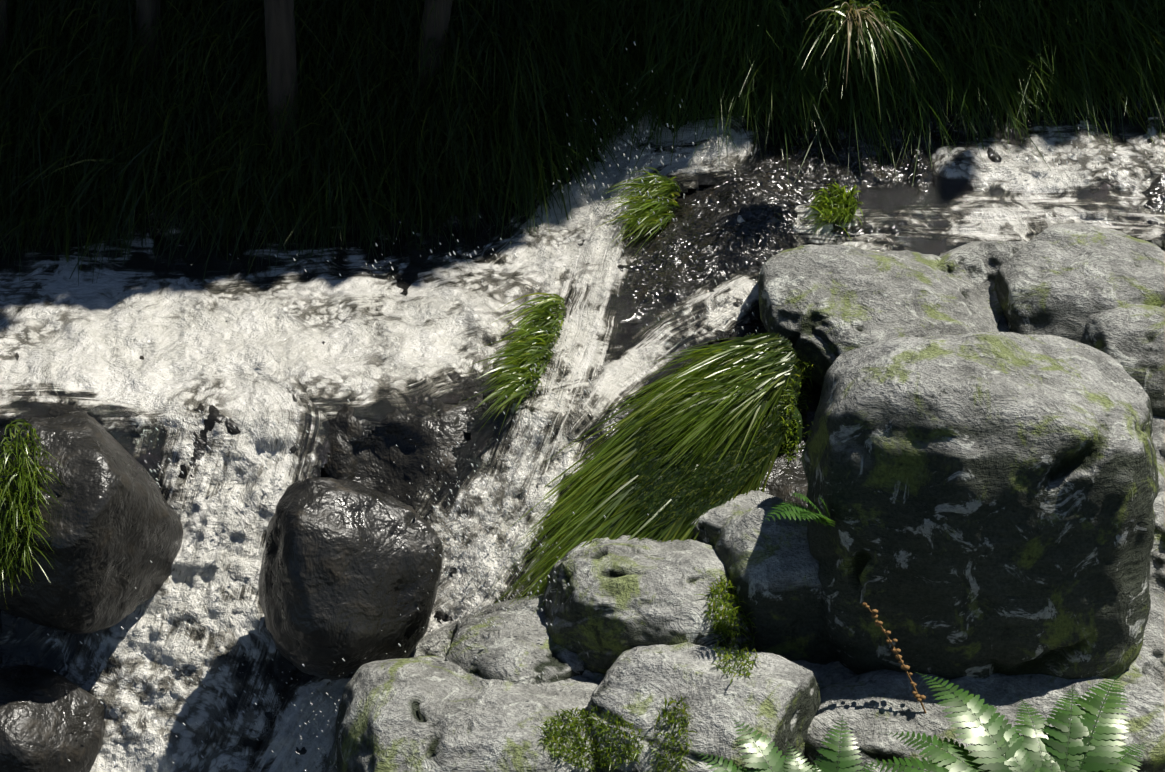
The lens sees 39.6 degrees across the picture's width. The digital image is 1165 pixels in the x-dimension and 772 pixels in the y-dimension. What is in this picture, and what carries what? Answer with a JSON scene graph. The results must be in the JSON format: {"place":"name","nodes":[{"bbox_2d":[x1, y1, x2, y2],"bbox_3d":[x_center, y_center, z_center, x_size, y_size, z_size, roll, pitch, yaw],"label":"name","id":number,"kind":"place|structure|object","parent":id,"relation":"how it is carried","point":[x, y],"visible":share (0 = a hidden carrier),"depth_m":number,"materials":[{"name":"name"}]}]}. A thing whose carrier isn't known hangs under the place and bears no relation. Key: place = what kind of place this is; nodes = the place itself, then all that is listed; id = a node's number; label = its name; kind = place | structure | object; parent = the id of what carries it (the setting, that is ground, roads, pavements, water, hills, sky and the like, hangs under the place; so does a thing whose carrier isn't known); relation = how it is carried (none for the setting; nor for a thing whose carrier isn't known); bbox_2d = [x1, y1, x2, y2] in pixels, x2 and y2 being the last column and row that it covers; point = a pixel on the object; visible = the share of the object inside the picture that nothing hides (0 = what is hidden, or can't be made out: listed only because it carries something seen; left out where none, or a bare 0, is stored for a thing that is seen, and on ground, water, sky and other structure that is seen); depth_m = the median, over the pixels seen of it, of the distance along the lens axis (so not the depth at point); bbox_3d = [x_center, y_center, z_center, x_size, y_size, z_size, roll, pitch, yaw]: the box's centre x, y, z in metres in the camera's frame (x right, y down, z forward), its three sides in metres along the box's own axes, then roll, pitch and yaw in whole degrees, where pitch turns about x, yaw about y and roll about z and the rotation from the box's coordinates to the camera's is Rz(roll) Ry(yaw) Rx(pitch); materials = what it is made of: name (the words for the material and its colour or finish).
{"place":"outdoors","nodes":[
{"label":"outdoors","id":0,"kind":"place"},
{"bbox_2d":[0,35,1163,754],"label":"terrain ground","id":1,"kind":"structure","parent":0,"point":[378,459],"depth_m":6.01,"materials":[{"name":"black stone"}]},
{"bbox_2d":[0,664,104,771],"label":"rock","id":2,"kind":"object","parent":1,"relation":"on","point":[51,720],"visible":1,"depth_m":5.39,"materials":[{"name":"grey stone"}]},
{"bbox_2d":[0,411,182,633],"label":"dark rock","id":3,"kind":"object","parent":1,"relation":"on","point":[113,527],"visible":0.96,"depth_m":5.34,"materials":[{"name":"black stone"}]},
{"bbox_2d":[0,419,62,607],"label":"rock grass","id":4,"kind":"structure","parent":3,"relation":"on","point":[26,550],"depth_m":5.24,"materials":[{"name":"green plant"}]},
{"bbox_2d":[136,0,162,75],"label":"tree trunk","id":5,"kind":"object","parent":1,"relation":"on","point":[143,15],"visible":0.31,"depth_m":7.49,"materials":[{"name":"grey plant"}]},
{"bbox_2d":[264,0,298,162],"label":"tree trunk","id":6,"kind":"object","parent":1,"relation":"on","point":[280,34],"visible":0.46,"depth_m":7.28,"materials":[{"name":"grey plant"}]},
{"bbox_2d":[258,478,442,679],"bbox_3d":[-0.813,0.646,5.520,0.559,0.725,0.542,-17,27,-36],"label":"dark rock","id":7,"kind":"object","parent":1,"relation":"on","point":[345,564],"visible":0.98,"depth_m":5.34,"materials":[{"name":"black stone"}]},
{"bbox_2d":[414,0,452,86],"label":"tree trunk","id":8,"kind":"object","parent":1,"relation":"on","point":[442,8],"visible":0.44,"depth_m":7.53,"materials":[{"name":"grey plant"}]},
{"bbox_2d":[335,656,601,771],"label":"rock","id":9,"kind":"object","parent":1,"relation":"on","point":[427,714],"visible":0.71,"depth_m":4.96,"materials":[{"name":"grey stone"}]},
{"bbox_2d":[536,706,649,770],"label":"moss","id":10,"kind":"object","parent":9,"relation":"on","point":[582,712],"visible":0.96,"depth_m":4.86,"materials":[{"name":"green plant"}]},
{"bbox_2d":[450,293,565,433],"bbox_3d":[-0.279,-0.092,6.272,0.342,0.302,0.947,3,22,7],"label":"clump","id":11,"kind":"object","parent":1,"relation":"on","point":[517,373],"depth_m":6.24,"materials":[{"name":"green plant"}]},
{"bbox_2d":[445,609,585,683],"bbox_3d":[-0.177,0.944,5.434,0.725,0.343,0.507,-14,26,-31],"label":"rock lump","id":12,"kind":"object","parent":1,"relation":"on","point":[536,656],"visible":0.35,"depth_m":5.26,"materials":[{"name":"grey stone"}]},
{"bbox_2d":[47,42,1108,771],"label":"spray drops","id":13,"kind":"object","parent":1,"relation":"on","point":[471,464],"visible":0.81,"depth_m":5.70,"materials":[{"name":"white liquid"}]},
{"bbox_2d":[0,98,1164,771],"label":"water cascade","id":14,"kind":"object","parent":1,"relation":"on","point":[226,338],"visible":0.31,"depth_m":6.40,"materials":[{"name":"white liquid"}]},
{"bbox_2d":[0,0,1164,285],"bbox_3d":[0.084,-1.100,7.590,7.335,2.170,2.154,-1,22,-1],"label":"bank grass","id":15,"kind":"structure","parent":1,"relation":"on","point":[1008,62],"depth_m":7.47,"materials":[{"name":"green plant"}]},
{"bbox_2d":[489,333,801,619],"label":"hanging grass","id":16,"kind":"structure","parent":1,"relation":"on","point":[622,492],"depth_m":5.72,"materials":[{"name":"green plant"}]},
{"bbox_2d":[542,535,755,673],"bbox_3d":[0.235,0.766,5.449,0.760,0.439,0.660,-1,22,-1],"label":"rock lump","id":17,"kind":"object","parent":1,"relation":"on","point":[618,596],"visible":0.65,"depth_m":5.25,"materials":[{"name":"grey stone"}]},
{"bbox_2d":[539,521,602,594],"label":"hanging grass","id":18,"kind":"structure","parent":17,"relation":"on","point":[560,552],"depth_m":5.63,"materials":[{"name":"green plant"}]},
{"bbox_2d":[693,576,746,640],"bbox_3d":[0.445,0.710,5.194,0.180,0.147,0.276,-1,22,-1],"label":"moss","id":19,"kind":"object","parent":17,"relation":"on","point":[722,585],"depth_m":5.20,"materials":[{"name":"green plant"}]},
{"bbox_2d":[597,332,795,479],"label":"hanging grass","id":20,"kind":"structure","parent":1,"relation":"on","point":[720,391],"depth_m":5.90,"materials":[{"name":"green plant"}]},
{"bbox_2d":[586,642,820,771],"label":"rock","id":21,"kind":"object","parent":1,"relation":"on","point":[776,698],"visible":0.69,"depth_m":4.87,"materials":[{"name":"grey stone"}]},
{"bbox_2d":[650,692,696,771],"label":"moss","id":22,"kind":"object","parent":21,"relation":"on","point":[673,738],"depth_m":4.76,"materials":[{"name":"green plant"}]},
{"bbox_2d":[708,608,760,683],"bbox_3d":[0.473,0.841,5.056,0.173,0.188,0.480,1,22,3],"label":"moss","id":23,"kind":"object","parent":21,"relation":"on","point":[727,657],"depth_m":5.05,"materials":[{"name":"green plant"}]},
{"bbox_2d":[689,490,784,545],"bbox_3d":[0.564,0.543,5.718,0.406,0.320,0.400,13,25,29],"label":"step rock","id":24,"kind":"object","parent":1,"relation":"on","point":[712,521],"visible":0.25,"depth_m":5.59,"materials":[{"name":"grey stone"}]},
{"bbox_2d":[322,240,1164,771],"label":"ground","id":25,"kind":"structure","parent":1,"relation":"on","point":[976,264],"depth_m":5.64,"materials":[{"name":"grey stone"}]},
{"bbox_2d":[864,602,925,712],"bbox_3d":[1.007,0.939,5.012,0.308,0.550,0.008,9,23,20],"label":"fern stem","id":26,"kind":"object","parent":25,"relation":"attached to","point":[922,705],"visible":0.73,"depth_m":4.98,"materials":[{"name":"brown plant"}]},
{"bbox_2d":[862,603,925,701],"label":"dry stalk bracts","id":27,"kind":"object","parent":26,"relation":"attached to","point":[919,697],"visible":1,"depth_m":4.98,"materials":[{"name":"brown plant"}]},
{"bbox_2d":[714,504,838,664],"bbox_3d":[0.709,0.675,5.500,0.546,0.552,0.535,-1,22,-1],"label":"step rock","id":28,"kind":"object","parent":1,"relation":"on","point":[772,567],"visible":0.54,"depth_m":5.28,"materials":[{"name":"grey stone"}]},
{"bbox_2d":[777,407,801,455],"bbox_3d":[0.501,0.195,6.170,0.706,0.330,0.410,-13,25,-29],"label":"moss","id":29,"kind":"object","parent":1,"relation":"on","point":[796,411],"visible":0.06,"depth_m":6.15,"materials":[{"name":"green plant"}]},
{"bbox_2d":[778,359,813,466],"bbox_3d":[0.761,0.147,5.896,0.154,0.434,1.049,3,22,8],"label":"moss","id":30,"kind":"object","parent":1,"relation":"on","point":[788,441],"depth_m":6.12,"materials":[{"name":"green plant"}]},
{"bbox_2d":[569,88,1164,322],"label":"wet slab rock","id":31,"kind":"object","parent":1,"relation":"on","point":[764,199],"visible":0.21,"depth_m":7.18,"materials":[{"name":"black stone"}]},
{"bbox_2d":[598,167,680,254],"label":"grass","id":32,"kind":"structure","parent":31,"relation":"on","point":[661,188],"depth_m":7.21,"materials":[{"name":"green plant"}]},
{"bbox_2d":[800,179,864,237],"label":"grass","id":33,"kind":"structure","parent":31,"relation":"on","point":[842,208],"depth_m":6.99,"materials":[{"name":"green plant"}]},
{"bbox_2d":[758,244,999,386],"bbox_3d":[1.212,-0.265,6.534,1.009,0.512,0.916,-1,22,-1],"label":"rock slab","id":34,"kind":"object","parent":1,"relation":"on","point":[822,308],"visible":0.6,"depth_m":6.35,"materials":[{"name":"grey stone"}]},
{"bbox_2d":[802,331,1158,678],"bbox_3d":[1.310,0.422,5.404,1.158,1.190,0.952,-1,22,-1],"label":"boulder","id":35,"kind":"object","parent":1,"relation":"on","point":[988,498],"visible":0.98,"depth_m":5.03,"materials":[{"name":"grey stone"}]},
{"bbox_2d":[805,669,1164,771],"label":"ledge rock","id":36,"kind":"object","parent":1,"relation":"on","point":[869,706],"visible":0.44,"depth_m":5.04,"materials":[{"name":"grey stone"}]},
{"bbox_2d":[994,223,1164,342],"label":"rock slab","id":37,"kind":"object","parent":1,"relation":"on","point":[1064,280],"visible":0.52,"depth_m":6.44,"materials":[{"name":"grey stone"}]},
{"bbox_2d":[1081,304,1164,417],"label":"rock slab","id":38,"kind":"object","parent":1,"relation":"on","point":[1130,338],"visible":0.44,"depth_m":6.11,"materials":[{"name":"grey stone"}]},
{"bbox_3d":[1.350,1.679,4.634,1.740,0.896,1.073,-1,22,-1],"label":"rock","id":39,"kind":"object","parent":1,"relation":"on","visible":0},
{"bbox_2d":[692,492,1164,771],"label":"ferns","id":40,"kind":"object","parent":39,"relation":"on","point":[1065,743],"visible":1,"depth_m":4.64,"materials":[{"name":"green plant"}]},
{"bbox_2d":[0,0,1164,232],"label":"grass","id":41,"kind":"structure","parent":0,"point":[180,98],"depth_m":7.54,"materials":[{"name":"green plant"}]},
{"bbox_2d":[792,0,943,119],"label":"green tussock","id":42,"kind":"object","parent":41,"relation":"on","point":[839,19],"visible":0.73,"depth_m":6.78,"materials":[{"name":"green plant"}]},
{"bbox_2d":[805,2,914,84],"bbox_3d":[1.149,-1.419,6.716,0.338,0.323,0.382,-9,23,-21],"label":"dry tussock","id":43,"kind":"object","parent":42,"relation":"on","point":[856,12],"visible":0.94,"depth_m":6.71,"materials":[{"name":"beige plant"}]}
]}

